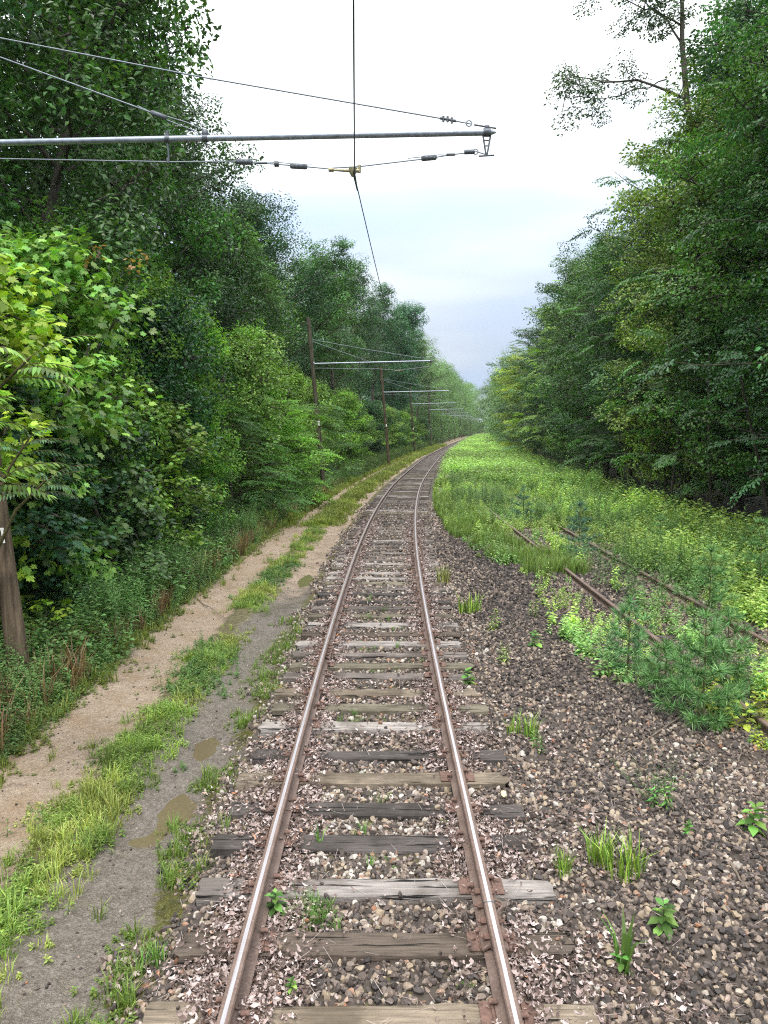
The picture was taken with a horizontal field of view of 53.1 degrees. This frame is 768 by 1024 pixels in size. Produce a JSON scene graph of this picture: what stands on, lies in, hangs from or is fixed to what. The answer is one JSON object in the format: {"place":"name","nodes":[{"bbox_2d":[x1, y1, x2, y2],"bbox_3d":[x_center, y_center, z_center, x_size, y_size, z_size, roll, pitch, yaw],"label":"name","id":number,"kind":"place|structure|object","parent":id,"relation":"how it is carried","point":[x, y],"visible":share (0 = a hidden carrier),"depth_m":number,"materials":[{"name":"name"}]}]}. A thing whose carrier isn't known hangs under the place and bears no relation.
{"place":"outdoors","nodes":[
{"label":"outdoors","id":0,"kind":"place"},
{"bbox_2d":[0,513,297,788],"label":"verge grass","id":1,"kind":"structure","parent":0,"point":[153,626],"depth_m":10.54,"materials":[{"name":"green plant"}]},
{"bbox_2d":[0,512,343,1021],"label":"grass","id":2,"kind":"structure","parent":0,"point":[134,747],"depth_m":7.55,"materials":[{"name":"green plant"}]},
{"bbox_2d":[0,430,767,1023],"bbox_3d":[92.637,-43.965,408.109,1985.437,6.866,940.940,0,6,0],"label":"ground","id":3,"kind":"structure","parent":0,"point":[136,894],"depth_m":7.30,"materials":[{"name":"soil"}]},
{"bbox_2d":[0,0,42,224],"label":"broadleaf tree","id":4,"kind":"object","parent":3,"relation":"on","point":[13,12],"visible":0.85,"depth_m":14.24,"materials":[{"name":"green plant"}]},
{"bbox_2d":[0,253,84,634],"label":"young maple","id":5,"kind":"object","parent":3,"relation":"on","point":[24,336],"visible":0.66,"depth_m":10.38,"materials":[{"name":"green plant"}]},
{"bbox_2d":[0,422,99,546],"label":"sumac","id":6,"kind":"object","parent":3,"relation":"on","point":[27,437],"visible":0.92,"depth_m":9.08,"materials":[{"name":"green plant"}]},
{"bbox_2d":[0,315,103,503],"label":"sumac","id":7,"kind":"object","parent":3,"relation":"on","point":[19,373],"visible":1,"depth_m":6.04,"materials":[{"name":"green plant"}]},
{"bbox_2d":[0,356,127,611],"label":"young oak","id":8,"kind":"object","parent":3,"relation":"on","point":[60,542],"visible":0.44,"depth_m":11.81,"materials":[{"name":"green plant"}]},
{"bbox_2d":[0,221,162,608],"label":"young maple","id":9,"kind":"object","parent":3,"relation":"on","point":[50,255],"visible":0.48,"depth_m":12.80,"materials":[{"name":"green plant"}]},
{"bbox_2d":[12,351,186,588],"bbox_3d":[-6.038,-0.750,14.682,4.422,5.424,4.259,6,8,42],"label":"young oak","id":10,"kind":"object","parent":3,"relation":"on","point":[130,454],"visible":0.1,"depth_m":14.86,"materials":[{"name":"green plant"}]},
{"bbox_2d":[22,245,177,583],"bbox_3d":[-5.572,-1.360,14.179,3.359,6.820,2.542,-1,6,-11],"label":"young maple","id":11,"kind":"object","parent":3,"relation":"on","point":[131,493],"visible":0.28,"depth_m":14.22,"materials":[{"name":"green plant"}]},
{"bbox_2d":[20,194,186,560],"bbox_3d":[-7.029,-2.514,17.195,4.729,8.594,4.231,6,9,44],"label":"leafy shrub tree","id":12,"kind":"object","parent":3,"relation":"on","point":[120,369],"visible":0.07,"depth_m":17.03,"materials":[{"name":"green plant"}]},
{"bbox_2d":[0,0,209,290],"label":"broadleaf tree","id":13,"kind":"object","parent":3,"relation":"on","point":[109,124],"visible":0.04,"depth_m":22.93,"materials":[{"name":"green plant"}]},
{"bbox_2d":[0,0,231,383],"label":"broadleaf tree","id":14,"kind":"object","parent":3,"relation":"on","point":[83,28],"visible":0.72,"depth_m":17.33,"materials":[{"name":"green plant"}]},
{"bbox_2d":[0,539,231,763],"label":"brambles","id":15,"kind":"object","parent":3,"relation":"on","point":[56,603],"visible":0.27,"depth_m":10.75,"materials":[{"name":"green plant"}]},
{"bbox_2d":[12,24,246,390],"bbox_3d":[-9.772,-9.203,28.532,8.359,19.573,7.604,-6,9,-43],"label":"broadleaf tree","id":16,"kind":"object","parent":3,"relation":"on","point":[184,233],"visible":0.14,"depth_m":28.08,"materials":[{"name":"green plant"}]},
{"bbox_2d":[82,369,223,551],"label":"young maple","id":17,"kind":"object","parent":3,"relation":"on","point":[174,460],"visible":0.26,"depth_m":18.33,"materials":[{"name":"green plant"}]},
{"bbox_2d":[0,555,309,837],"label":"strip weeds","id":18,"kind":"object","parent":3,"relation":"on","point":[271,582],"visible":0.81,"depth_m":10.49,"materials":[{"name":"green plant"}]},
{"bbox_2d":[0,579,314,1023],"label":"pebbles","id":19,"kind":"object","parent":3,"relation":"on","point":[78,956],"visible":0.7,"depth_m":7.27,"materials":[{"name":"stone"}]},
{"bbox_2d":[88,286,238,539],"bbox_3d":[-6.416,-2.308,20.337,4.645,7.474,4.870,5,8,38],"label":"leafy shrub tree","id":20,"kind":"object","parent":3,"relation":"on","point":[166,324],"visible":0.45,"depth_m":20.14,"materials":[{"name":"green plant"}]},
{"bbox_2d":[101,262,237,521],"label":"leafy shrub tree","id":21,"kind":"object","parent":3,"relation":"on","point":[164,285],"visible":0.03,"depth_m":24.44,"materials":[{"name":"green plant"}]},
{"bbox_2d":[0,478,344,757],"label":"dead stalks","id":22,"kind":"object","parent":3,"relation":"on","point":[162,602],"visible":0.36,"depth_m":10.21,"materials":[{"name":"brown plant"}]},
{"bbox_2d":[85,44,265,467],"bbox_3d":[-9.217,-9.800,32.549,8.806,19.682,8.484,2,7,21],"label":"broadleaf tree","id":23,"kind":"object","parent":3,"relation":"on","point":[211,175],"visible":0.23,"depth_m":32.25,"materials":[{"name":"green plant"}]},
{"bbox_2d":[47,613,305,1023],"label":"grass","id":24,"kind":"structure","parent":3,"relation":"on","point":[171,872],"depth_m":5.79,"materials":[{"name":"green plant"}]},
{"bbox_2d":[157,794,196,824],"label":"puddle","id":25,"kind":"object","parent":3,"relation":"on","point":[183,805],"visible":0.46,"depth_m":6.87,"materials":[{"name":"liquid"}]},
{"bbox_2d":[4,466,365,739],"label":"tall grass","id":26,"kind":"structure","parent":3,"relation":"on","point":[271,516],"depth_m":16.84,"materials":[{"name":"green plant"}]},
{"bbox_2d":[0,457,375,716],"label":"tall weeds","id":27,"kind":"object","parent":3,"relation":"on","point":[107,590],"visible":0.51,"depth_m":13.18,"materials":[{"name":"green plant"}]},
{"bbox_2d":[0,459,378,743],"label":"leafy weeds","id":28,"kind":"object","parent":3,"relation":"on","point":[208,544],"visible":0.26,"depth_m":11.22,"materials":[{"name":"green plant"}]},
{"bbox_2d":[134,296,251,534],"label":"leafy shrub tree","id":29,"kind":"object","parent":3,"relation":"on","point":[208,467],"visible":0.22,"depth_m":22.54,"materials":[{"name":"green plant"}]},
{"bbox_2d":[122,148,270,473],"bbox_3d":[-9.619,-9.488,37.964,8.015,17.768,8.232,-1,6,-10],"label":"broadleaf tree","id":30,"kind":"object","parent":3,"relation":"on","point":[228,310],"visible":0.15,"depth_m":37.71,"materials":[{"name":"green plant"}]},
{"bbox_2d":[161,397,315,527],"bbox_3d":[-5.150,-1.521,26.598,5.545,4.826,5.670,0,6,1],"label":"layered shrub","id":31,"kind":"object","parent":3,"relation":"on","point":[237,410],"visible":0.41,"depth_m":26.46,"materials":[{"name":"green plant"}]},
{"bbox_2d":[0,37,495,670],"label":"trolley pole","id":32,"kind":"object","parent":3,"relation":"on","point":[12,617],"visible":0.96,"depth_m":8.97,"materials":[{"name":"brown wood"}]},
{"bbox_2d":[195,206,306,460],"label":"broadleaf tree","id":33,"kind":"object","parent":3,"relation":"on","point":[262,278],"visible":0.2,"depth_m":42.44,"materials":[{"name":"green plant"}]},
{"bbox_2d":[204,330,300,513],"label":"leafy shrub tree","id":34,"kind":"object","parent":3,"relation":"on","point":[255,356],"visible":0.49,"depth_m":28.74,"materials":[{"name":"green plant"}]},
{"bbox_2d":[219,318,311,496],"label":"leafy shrub tree","id":35,"kind":"object","parent":3,"relation":"on","point":[243,331],"visible":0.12,"depth_m":33.93,"materials":[{"name":"green plant"}]},
{"bbox_2d":[216,173,340,445],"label":"broadleaf tree","id":36,"kind":"object","parent":3,"relation":"on","point":[259,225],"visible":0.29,"depth_m":50.23,"materials":[{"name":"green plant"}]},
{"bbox_2d":[220,394,345,506],"bbox_3d":[-4.976,-2.358,32.425,6.161,5.363,6.300,-1,6,-11],"label":"layered shrub","id":37,"kind":"object","parent":3,"relation":"on","point":[301,439],"visible":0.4,"depth_m":32.26,"materials":[{"name":"green plant"}]},
{"bbox_2d":[247,404,334,493],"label":"leafy shrub tree","id":38,"kind":"object","parent":3,"relation":"on","point":[293,449],"visible":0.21,"depth_m":37.97,"materials":[{"name":"green plant"}]},
{"bbox_2d":[252,360,333,485],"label":"leafy shrub tree","id":39,"kind":"object","parent":3,"relation":"on","point":[300,382],"visible":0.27,"depth_m":41.85,"materials":[{"name":"green plant"}]},
{"bbox_2d":[264,235,366,469],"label":"broadleaf tree","id":40,"kind":"object","parent":3,"relation":"on","point":[342,263],"visible":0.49,"depth_m":57.88,"materials":[{"name":"green plant"}]},
{"bbox_2d":[280,401,361,482],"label":"layered shrub","id":41,"kind":"object","parent":3,"relation":"on","point":[339,443],"visible":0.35,"depth_m":45.76,"materials":[{"name":"green plant"}]},
{"bbox_2d":[280,248,366,411],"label":"broadleaf tree","id":42,"kind":"object","parent":3,"relation":"on","point":[353,350],"visible":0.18,"depth_m":66.11,"materials":[{"name":"green plant"}]},
{"bbox_2d":[298,377,359,474],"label":"leafy shrub tree","id":43,"kind":"object","parent":3,"relation":"on","point":[324,401],"visible":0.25,"depth_m":50.67,"materials":[{"name":"green plant"}]},
{"bbox_2d":[294,303,371,400],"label":"broadleaf tree","id":44,"kind":"object","parent":3,"relation":"on","point":[357,373],"visible":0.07,"depth_m":77.82,"materials":[{"name":"green plant"}]},
{"bbox_2d":[297,273,369,466],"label":"open crowned tree","id":45,"kind":"object","parent":3,"relation":"on","point":[332,380],"visible":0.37,"depth_m":64.84,"materials":[{"name":"green plant"}]},
{"bbox_2d":[322,387,372,470],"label":"leafy shrub tree","id":46,"kind":"object","parent":3,"relation":"on","point":[348,403],"visible":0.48,"depth_m":54.88,"materials":[{"name":"green plant"}]},
{"bbox_2d":[319,394,377,464],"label":"leafy shrub tree","id":47,"kind":"object","parent":3,"relation":"on","point":[367,427],"visible":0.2,"depth_m":61.67,"materials":[{"name":"green plant"}]},
{"bbox_2d":[264,443,446,527],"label":"grass","id":48,"kind":"structure","parent":3,"relation":"on","point":[352,496],"depth_m":37.79,"materials":[{"name":"green plant"}]},
{"bbox_2d":[329,252,397,454],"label":"broadleaf tree","id":49,"kind":"object","parent":3,"relation":"on","point":[369,319],"visible":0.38,"depth_m":83.91,"materials":[{"name":"green plant"}]},
{"bbox_2d":[306,317,431,486],"bbox_3d":[-0.724,-5.275,39.251,6.420,9.180,0.285,0,6,2],"label":"trolley pole","id":50,"kind":"object","parent":3,"relation":"on","point":[315,394],"visible":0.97,"depth_m":39.05,"materials":[{"name":"brown wood"}]},
{"bbox_2d":[142,436,599,1023],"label":"railway track","id":51,"kind":"structure","parent":3,"relation":"on","point":[494,952],"depth_m":6.02,"materials":[{"name":"wood"}]},
{"bbox_2d":[359,400,394,459],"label":"leafy shrub tree","id":52,"kind":"object","parent":3,"relation":"on","point":[373,408],"visible":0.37,"depth_m":74.13,"materials":[{"name":"green plant"}]},
{"bbox_2d":[280,595,474,989],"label":"weeds","id":53,"kind":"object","parent":3,"relation":"on","point":[312,912],"depth_m":5.22,"materials":[{"name":"green plant"}]},
{"bbox_2d":[351,282,412,453],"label":"broadleaf tree","id":54,"kind":"object","parent":3,"relation":"on","point":[385,287],"visible":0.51,"depth_m":97.09,"materials":[{"name":"green plant"}]},
{"bbox_2d":[336,439,437,475],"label":"tall weeds","id":55,"kind":"object","parent":3,"relation":"on","point":[381,458],"visible":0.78,"depth_m":67.62,"materials":[{"name":"green plant"}]},
{"bbox_2d":[364,298,428,411],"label":"broadleaf tree","id":56,"kind":"object","parent":3,"relation":"on","point":[407,312],"visible":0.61,"depth_m":105.80,"materials":[{"name":"green plant"}]},
{"bbox_2d":[97,517,720,1023],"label":"gravel ballast","id":57,"kind":"structure","parent":3,"relation":"on","point":[259,997],"depth_m":5.72,"materials":[{"name":"grey gravel"}]},
{"bbox_2d":[342,337,491,442],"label":"distant woodland","id":58,"kind":"object","parent":3,"relation":"on","point":[460,391],"visible":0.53,"depth_m":221.69,"materials":[{"name":"green plant"}]},
{"bbox_2d":[96,759,767,1023],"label":"ballast","id":59,"kind":"structure","parent":3,"relation":"on","point":[689,899],"depth_m":5.47,"materials":[{"name":"gravel"}]},
{"bbox_2d":[580,817,628,870],"bbox_3d":[1.628,2.487,5.760,0.408,0.317,0.361,-1,6,-9],"label":"grass tuft","id":60,"kind":"object","parent":59,"relation":"on","point":[594,852],"visible":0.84,"depth_m":5.76,"materials":[{"name":"green plant"}]},
{"bbox_2d":[584,826,661,882],"bbox_3d":[1.768,2.498,5.607,0.473,0.345,0.432,-3,7,-28],"label":"grass tuft","id":61,"kind":"object","parent":59,"relation":"on","point":[629,858],"visible":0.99,"depth_m":5.62,"materials":[{"name":"green plant"}]},
{"bbox_2d":[647,897,678,939],"bbox_3d":[1.826,2.643,5.020,0.215,0.237,0.194,-5,8,-37],"label":"broadleaf plant","id":62,"kind":"object","parent":59,"relation":"on","point":[666,928],"visible":1,"depth_m":4.99,"materials":[{"name":"green plant"}]},
{"bbox_2d":[138,590,767,1023],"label":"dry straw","id":63,"kind":"object","parent":3,"relation":"on","point":[454,862],"visible":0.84,"depth_m":5.62,"materials":[{"name":"beige plant"}]},
{"bbox_2d":[228,600,767,770],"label":"ballast","id":64,"kind":"structure","parent":3,"relation":"on","point":[566,661],"depth_m":9.49,"materials":[{"name":"gravel"}]},
{"bbox_2d":[474,349,538,440],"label":"distant woodland","id":65,"kind":"object","parent":3,"relation":"on","point":[491,389],"visible":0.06,"depth_m":173.36,"materials":[{"name":"green plant"}]},
{"bbox_2d":[301,500,723,609],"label":"ballast","id":66,"kind":"structure","parent":3,"relation":"on","point":[456,578],"depth_m":17.06,"materials":[{"name":"gravel"}]},
{"bbox_2d":[431,476,593,575],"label":"grass","id":67,"kind":"structure","parent":3,"relation":"on","point":[461,526],"depth_m":21.56,"materials":[{"name":"green plant"}]},
{"bbox_2d":[486,327,549,456],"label":"woodland tree","id":68,"kind":"object","parent":3,"relation":"on","point":[510,424],"visible":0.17,"depth_m":85.36,"materials":[{"name":"green plant"}]},
{"bbox_2d":[436,436,605,485],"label":"weeds","id":69,"kind":"object","parent":3,"relation":"on","point":[474,452],"visible":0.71,"depth_m":59.69,"materials":[{"name":"green plant"}]},
{"bbox_2d":[490,347,553,454],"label":"woodland tree","id":70,"kind":"object","parent":3,"relation":"on","point":[505,381],"visible":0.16,"depth_m":96.58,"materials":[{"name":"green plant"}]},
{"bbox_2d":[494,295,602,462],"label":"woodland tree","id":71,"kind":"object","parent":3,"relation":"on","point":[532,333],"visible":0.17,"depth_m":74.94,"materials":[{"name":"green plant"}]},
{"bbox_2d":[503,280,605,467],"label":"woodland tree","id":72,"kind":"object","parent":3,"relation":"on","point":[525,428],"visible":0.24,"depth_m":66.31,"materials":[{"name":"green plant"}]},
{"bbox_2d":[522,241,622,474],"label":"woodland tree","id":73,"kind":"object","parent":3,"relation":"on","point":[551,309],"visible":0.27,"depth_m":56.65,"materials":[{"name":"green plant"}]},
{"bbox_2d":[555,500,603,554],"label":"pine sapling","id":74,"kind":"object","parent":3,"relation":"on","point":[580,527],"visible":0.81,"depth_m":20.05,"materials":[{"name":"green plant"}]},
{"bbox_2d":[433,455,767,748],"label":"weeds","id":75,"kind":"object","parent":3,"relation":"on","point":[751,596],"visible":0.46,"depth_m":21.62,"materials":[{"name":"green plant"}]},
{"bbox_2d":[435,468,767,785],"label":"overgrown siding","id":76,"kind":"object","parent":3,"relation":"on","point":[599,598],"visible":0.14,"depth_m":14.14,"materials":[{"name":"metal"}]},
{"bbox_2d":[529,228,676,480],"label":"woodland tree","id":77,"kind":"object","parent":3,"relation":"on","point":[571,374],"visible":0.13,"depth_m":51.61,"materials":[{"name":"green plant"}]},
{"bbox_2d":[533,261,682,483],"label":"woodland tree","id":78,"kind":"object","parent":3,"relation":"on","point":[571,339],"visible":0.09,"depth_m":49.07,"materials":[{"name":"green plant"}]},
{"bbox_2d":[534,196,701,486],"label":"woodland tree","id":79,"kind":"object","parent":3,"relation":"on","point":[593,330],"visible":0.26,"depth_m":44.79,"materials":[{"name":"green plant"}]},
{"bbox_2d":[542,0,703,474],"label":"sparse tree","id":80,"kind":"object","parent":3,"relation":"on","point":[570,83],"visible":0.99,"depth_m":31.27,"materials":[{"name":"green plant"}]},
{"bbox_2d":[598,909,653,975],"bbox_3d":[1.468,2.600,4.571,0.161,0.404,0.430,-3,7,-26],"label":"grass tuft","id":81,"kind":"object","parent":3,"relation":"on","point":[624,961],"depth_m":4.62,"materials":[{"name":"green plant"}]},
{"bbox_2d":[596,594,667,674],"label":"pine sapling","id":82,"kind":"object","parent":3,"relation":"on","point":[618,631],"visible":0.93,"depth_m":10.26,"materials":[{"name":"green plant"}]},
{"bbox_2d":[545,133,737,491],"bbox_3d":[13.871,-9.066,38.682,9.737,17.861,9.909,-1,6,-12],"label":"woodland tree","id":83,"kind":"object","parent":3,"relation":"on","point":[589,355],"visible":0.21,"depth_m":38.62,"materials":[{"name":"green plant"}]},
{"bbox_2d":[620,635,698,701],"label":"pine sapling","id":84,"kind":"object","parent":3,"relation":"on","point":[647,675],"visible":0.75,"depth_m":9.32,"materials":[{"name":"green plant"}]},
{"bbox_2d":[571,226,760,497],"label":"woodland tree","id":85,"kind":"object","parent":3,"relation":"on","point":[636,383],"visible":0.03,"depth_m":41.90,"materials":[{"name":"green plant"}]},
{"bbox_2d":[584,51,767,523],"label":"woodland tree","id":86,"kind":"object","parent":3,"relation":"on","point":[738,505],"visible":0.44,"depth_m":27.88,"materials":[{"name":"green plant"}]},
{"bbox_2d":[590,55,767,506],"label":"woodland tree","id":87,"kind":"object","parent":3,"relation":"on","point":[645,198],"visible":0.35,"depth_m":31.87,"materials":[{"name":"green plant"}]},
{"bbox_2d":[590,140,767,510],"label":"woodland tree","id":88,"kind":"object","parent":3,"relation":"on","point":[679,465],"visible":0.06,"depth_m":34.19,"materials":[{"name":"green plant"}]},
{"bbox_2d":[633,0,767,507],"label":"woodland tree","id":89,"kind":"object","parent":3,"relation":"on","point":[733,372],"visible":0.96,"depth_m":20.95,"materials":[{"name":"green plant"}]},
{"bbox_2d":[636,0,767,491],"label":"woodland tree","id":90,"kind":"object","parent":3,"relation":"on","point":[731,237],"visible":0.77,"depth_m":24.36,"materials":[{"name":"green plant"}]},
{"bbox_2d":[671,542,741,621],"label":"pine sapling","id":91,"kind":"object","parent":3,"relation":"on","point":[716,598],"visible":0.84,"depth_m":13.34,"materials":[{"name":"green plant"}]},
{"bbox_2d":[652,605,761,733],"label":"pine sapling","id":92,"kind":"object","parent":3,"relation":"on","point":[684,690],"visible":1,"depth_m":8.45,"materials":[{"name":"green plant"}]},
{"bbox_2d":[651,297,764,518],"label":"sapling","id":93,"kind":"object","parent":3,"relation":"on","point":[708,424],"visible":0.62,"depth_m":26.59,"materials":[{"name":"green plant"}]},
{"bbox_2d":[653,0,767,402],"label":"woodland tree","id":94,"kind":"object","parent":3,"relation":"on","point":[713,110],"visible":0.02,"depth_m":35.80,"materials":[{"name":"green plant"}]},
{"bbox_2d":[654,85,767,518],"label":"woodland tree","id":95,"kind":"object","parent":3,"relation":"on","point":[758,131],"visible":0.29,"depth_m":27.93,"materials":[{"name":"green plant"}]},
{"bbox_2d":[667,0,767,279],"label":"woodland tree","id":96,"kind":"object","parent":3,"relation":"on","point":[714,42],"visible":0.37,"depth_m":30.43,"materials":[{"name":"green plant"}]},
{"bbox_2d":[678,604,766,692],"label":"pine sapling","id":97,"kind":"object","parent":3,"relation":"on","point":[731,613],"visible":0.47,"depth_m":9.64,"materials":[{"name":"green plant"}]},
{"bbox_2d":[681,311,767,531],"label":"sapling","id":98,"kind":"object","parent":3,"relation":"on","point":[743,387],"visible":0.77,"depth_m":22.03,"materials":[{"name":"green plant"}]},
{"bbox_2d":[685,660,767,749],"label":"weeds","id":99,"kind":"object","parent":3,"relation":"on","point":[747,727],"visible":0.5,"depth_m":8.69,"materials":[{"name":"green plant"}]},
{"bbox_2d":[704,174,767,476],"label":"woodland tree","id":100,"kind":"object","parent":3,"relation":"on","point":[733,206],"visible":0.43,"depth_m":24.53,"materials":[{"name":"green plant"}]},
{"bbox_2d":[731,515,767,588],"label":"pine sapling","id":101,"kind":"object","parent":3,"relation":"on","point":[763,557],"visible":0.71,"depth_m":16.16,"materials":[{"name":"green plant"}]},
{"bbox_2d":[1,0,767,427],"label":"sky","id":102,"kind":"structure","parent":0,"point":[470,238],"materials":[{"name":"white"}]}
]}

